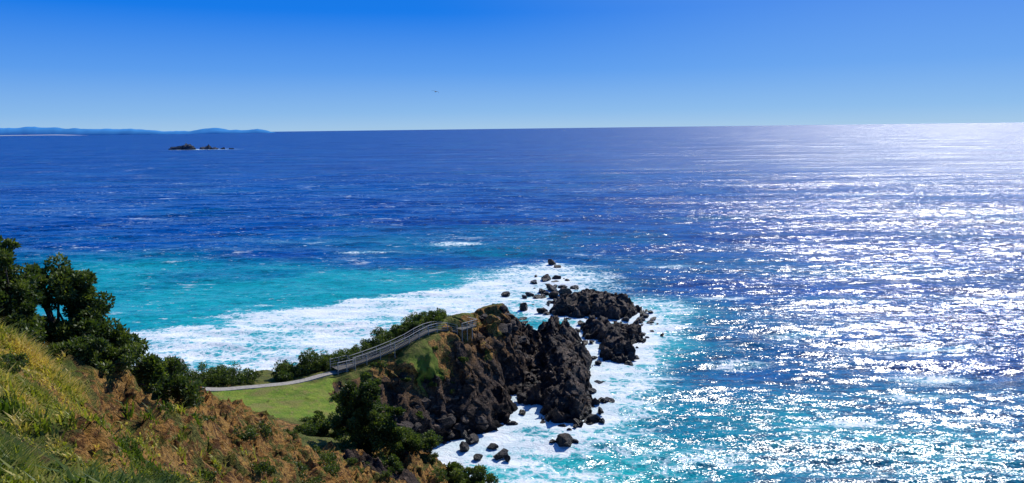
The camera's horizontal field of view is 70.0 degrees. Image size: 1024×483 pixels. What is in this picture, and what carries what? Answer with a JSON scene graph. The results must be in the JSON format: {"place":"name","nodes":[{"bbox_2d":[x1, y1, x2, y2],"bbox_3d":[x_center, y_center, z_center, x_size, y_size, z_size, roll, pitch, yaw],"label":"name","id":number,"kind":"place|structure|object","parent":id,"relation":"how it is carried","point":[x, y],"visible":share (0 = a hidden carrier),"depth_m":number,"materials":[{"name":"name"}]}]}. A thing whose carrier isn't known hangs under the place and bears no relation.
{"place":"outdoors","nodes":[
{"label":"outdoors","id":0,"kind":"place"},
{"bbox_2d":[0,135,63,135],"bbox_3d":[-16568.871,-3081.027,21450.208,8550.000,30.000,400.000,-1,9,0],"label":"distant beach","id":1,"kind":"structure","parent":0,"point":[31,135],"depth_m":21263.23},
{"bbox_2d":[0,127,274,134],"bbox_3d":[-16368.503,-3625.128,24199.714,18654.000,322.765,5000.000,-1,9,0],"label":"distant hills","id":2,"kind":"structure","parent":0,"point":[38,131],"depth_m":22214.69,"materials":[{"name":"blue"}]},
{"bbox_2d":[0,303,542,482],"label":"headland terrain","id":3,"kind":"structure","parent":0,"point":[488,376],"depth_m":59.17,"materials":[{"name":"green plant"}]},
{"bbox_2d":[0,234,47,342],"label":"coastal tree","id":4,"kind":"object","parent":3,"relation":"on","point":[16,303],"visible":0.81,"depth_m":24.13,"materials":[{"name":"green plant"}]},
{"bbox_2d":[12,252,170,394],"bbox_3d":[-16.434,3.360,26.831,6.746,5.731,3.360,-2,9,-8],"label":"coastal tree","id":5,"kind":"object","parent":3,"relation":"on","point":[72,291],"visible":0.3,"depth_m":26.95,"materials":[{"name":"green plant"}]},
{"bbox_2d":[46,333,144,374],"bbox_3d":[-14.549,4.051,25.286,3.213,1.733,1.728,-3,9,-12],"label":"coastal shrub","id":6,"kind":"object","parent":3,"relation":"on","point":[82,349],"visible":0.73,"depth_m":25.07,"materials":[{"name":"green plant"}]},
{"bbox_2d":[0,309,278,482],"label":"grass","id":7,"kind":"structure","parent":3,"relation":"on","point":[14,387],"depth_m":15.32,"materials":[{"name":"green plant"}]},
{"bbox_2d":[143,355,205,408],"bbox_3d":[-17.044,7.085,35.098,4.633,3.432,2.901,-1,9,0],"label":"coastal tree","id":8,"kind":"object","parent":3,"relation":"on","point":[183,388],"visible":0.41,"depth_m":34.88,"materials":[{"name":"green plant"}]},
{"bbox_2d":[173,359,262,386],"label":"coastal thicket","id":9,"kind":"object","parent":3,"relation":"on","point":[214,377],"visible":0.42,"depth_m":111.09,"materials":[{"name":"green plant"}]},
{"bbox_2d":[0,318,468,482],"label":"scrub vegetation","id":10,"kind":"object","parent":3,"relation":"on","point":[21,361],"visible":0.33,"depth_m":34.84,"materials":[{"name":"green plant"}]},
{"bbox_2d":[202,369,348,391],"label":"footpath","id":11,"kind":"structure","parent":3,"relation":"on","point":[307,379],"depth_m":110.15,"materials":[{"name":"concrete"}]},
{"bbox_2d":[271,348,363,381],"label":"coastal thicket","id":12,"kind":"object","parent":3,"relation":"on","point":[283,371],"visible":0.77,"depth_m":116.77,"materials":[{"name":"green plant"}]},
{"bbox_2d":[292,412,347,439],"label":"coastal shrub","id":13,"kind":"object","parent":3,"relation":"on","point":[320,427],"visible":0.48,"depth_m":65.07,"materials":[{"name":"green plant"}]},
{"bbox_2d":[330,355,355,374],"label":"timber platform","id":14,"kind":"structure","parent":3,"relation":"on","point":[343,366],"depth_m":116.73,"materials":[{"name":"grey wood"}]},
{"bbox_2d":[329,371,407,454],"bbox_3d":[-11.307,13.784,57.832,6.112,7.188,3.986,-1,9,0],"label":"coastal tree","id":15,"kind":"object","parent":3,"relation":"on","point":[361,419],"visible":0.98,"depth_m":57.04,"materials":[{"name":"green plant"}]},
{"bbox_2d":[379,453,403,473],"bbox_3d":[-10.124,17.127,55.329,3.828,2.053,2.099,-3,9,-14],"label":"coastal shrub","id":16,"kind":"object","parent":3,"relation":"on","point":[396,464],"visible":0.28,"depth_m":55.44,"materials":[{"name":"green plant"}]},
{"bbox_2d":[342,307,450,362],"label":"coastal thicket","id":17,"kind":"object","parent":3,"relation":"on","point":[411,322],"visible":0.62,"depth_m":127.34,"materials":[{"name":"green plant"}]},
{"bbox_2d":[348,321,457,368],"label":"boardwalk stairs","id":18,"kind":"structure","parent":3,"relation":"on","point":[422,332],"depth_m":122.72,"materials":[{"name":"grey wood"}]},
{"bbox_2d":[389,427,442,456],"bbox_3d":[-8.039,16.714,60.721,4.350,2.100,3.092,-7,11,-36],"label":"coastal shrub","id":19,"kind":"object","parent":3,"relation":"on","point":[426,441],"visible":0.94,"depth_m":60.28,"materials":[{"name":"green plant"}]},
{"bbox_2d":[456,317,477,341],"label":"lookout platform","id":20,"kind":"structure","parent":3,"relation":"on","point":[472,326],"depth_m":132.45,"materials":[{"name":"grey wood"}]},
{"bbox_2d":[446,461,498,482],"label":"coastal shrub","id":21,"kind":"object","parent":3,"relation":"on","point":[457,471],"visible":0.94,"depth_m":61.10,"materials":[{"name":"green plant"}]},
{"bbox_2d":[390,275,663,451],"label":"boulder rubble","id":22,"kind":"object","parent":3,"relation":"on","point":[531,378],"visible":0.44,"depth_m":142.49,"materials":[{"name":"black stone"}]},
{"bbox_2d":[0,123,1023,482],"bbox_3d":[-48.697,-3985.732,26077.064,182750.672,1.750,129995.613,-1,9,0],"label":"sea","id":23,"kind":"structure","parent":0,"point":[834,303],"depth_m":278.86,"materials":[{"name":"liquid"}]},
{"bbox_2d":[168,143,233,149],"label":"offshore rock island","id":24,"kind":"structure","parent":23,"relation":"in","point":[186,146],"depth_m":2122.67,"materials":[{"name":"black stone"}]},
{"bbox_2d":[459,441,469,451],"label":"sea rock","id":25,"kind":"object","parent":23,"relation":"in","point":[463,446],"visible":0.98,"depth_m":114.88,"materials":[{"name":"grey stone"}]},
{"bbox_2d":[464,433,478,444],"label":"sea rock","id":26,"kind":"object","parent":23,"relation":"in","point":[472,438],"visible":0.91,"depth_m":117.90,"materials":[{"name":"grey stone"}]},
{"bbox_2d":[473,454,482,460],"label":"sea rock","id":27,"kind":"object","parent":23,"relation":"in","point":[477,457],"visible":1,"depth_m":112.00,"materials":[{"name":"grey stone"}]},
{"bbox_2d":[487,443,498,449],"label":"sea rock","id":28,"kind":"object","parent":23,"relation":"in","point":[494,446],"visible":1,"depth_m":116.07,"materials":[{"name":"grey stone"}]},
{"bbox_2d":[493,448,508,459],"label":"sea rock","id":29,"kind":"object","parent":23,"relation":"in","point":[501,453],"visible":0.94,"depth_m":112.58,"materials":[{"name":"grey stone"}]},
{"bbox_2d":[504,455,510,461],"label":"sea rock","id":30,"kind":"object","parent":23,"relation":"in","point":[507,458],"visible":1,"depth_m":111.70,"materials":[{"name":"grey stone"}]},
{"bbox_2d":[506,421,517,425],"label":"sea rock","id":31,"kind":"object","parent":23,"relation":"in","point":[510,423],"visible":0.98,"depth_m":124.86,"materials":[{"name":"grey stone"}]},
{"bbox_2d":[519,409,525,414],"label":"sea rock","id":32,"kind":"object","parent":23,"relation":"in","point":[522,412],"visible":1,"depth_m":129.90,"materials":[{"name":"black stone"}]},
{"bbox_2d":[519,302,527,310],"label":"sea rock","id":33,"kind":"object","parent":23,"relation":"in","point":[523,306],"visible":1,"depth_m":204.42,"materials":[{"name":"black stone"}]},
{"bbox_2d":[532,295,541,298],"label":"sea rock","id":34,"kind":"object","parent":23,"relation":"in","point":[537,296],"visible":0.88,"depth_m":217.59,"materials":[{"name":"grey stone"}]},
{"bbox_2d":[536,308,547,313],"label":"sea rock","id":35,"kind":"object","parent":23,"relation":"in","point":[538,310],"visible":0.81,"depth_m":200.65,"materials":[{"name":"black stone"}]},
{"bbox_2d":[541,274,550,281],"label":"sea rock","id":36,"kind":"object","parent":23,"relation":"in","point":[546,277],"visible":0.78,"depth_m":242.08,"materials":[{"name":"grey stone"}]},
{"bbox_2d":[546,284,556,290],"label":"sea rock","id":37,"kind":"object","parent":23,"relation":"in","point":[549,287],"visible":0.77,"depth_m":228.97,"materials":[{"name":"grey stone"}]},
{"bbox_2d":[548,259,555,264],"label":"sea rock","id":38,"kind":"object","parent":23,"relation":"in","point":[551,262],"visible":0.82,"depth_m":270.44,"materials":[{"name":"black stone"}]},
{"bbox_2d":[549,291,558,297],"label":"sea rock","id":39,"kind":"object","parent":23,"relation":"in","point":[553,294],"visible":0.82,"depth_m":217.11,"materials":[{"name":"black stone"}]},
{"bbox_2d":[552,275,560,278],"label":"sea rock","id":40,"kind":"object","parent":23,"relation":"in","point":[556,277],"visible":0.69,"depth_m":245.13,"materials":[{"name":"black stone"}]},
{"bbox_2d":[556,433,572,446],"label":"sea rock","id":41,"kind":"object","parent":23,"relation":"in","point":[563,439],"visible":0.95,"depth_m":116.72,"materials":[{"name":"grey stone"}]},
{"bbox_2d":[558,288,571,294],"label":"sea rock","id":42,"kind":"object","parent":23,"relation":"in","point":[562,291],"visible":0.73,"depth_m":221.78,"materials":[{"name":"black stone"}]},
{"bbox_2d":[572,418,583,426],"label":"sea rock","id":43,"kind":"object","parent":23,"relation":"in","point":[579,423],"visible":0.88,"depth_m":124.15,"materials":[{"name":"grey stone"}]},
{"bbox_2d":[587,414,600,421],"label":"sea rock","id":44,"kind":"object","parent":23,"relation":"in","point":[591,417],"visible":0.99,"depth_m":126.05,"materials":[{"name":"black stone"}]},
{"bbox_2d":[549,288,644,319],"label":"rocky islet","id":45,"kind":"object","parent":23,"relation":"in","point":[586,302],"visible":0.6,"depth_m":197.34,"materials":[{"name":"black stone"}]},
{"bbox_2d":[580,315,645,362],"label":"rocky islet","id":46,"kind":"object","parent":23,"relation":"in","point":[619,340],"visible":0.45,"depth_m":171.18,"materials":[{"name":"black stone"}]},
{"bbox_2d":[0,0,1023,131],"label":"sky","id":47,"kind":"structure","parent":0,"point":[159,65],"materials":[{"name":"blue"}]},
{"bbox_2d":[526,315,594,422],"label":"rock ridge","id":48,"kind":"object","parent":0,"point":[563,357],"visible":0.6,"depth_m":138.34,"materials":[{"name":"black stone"}]}
]}

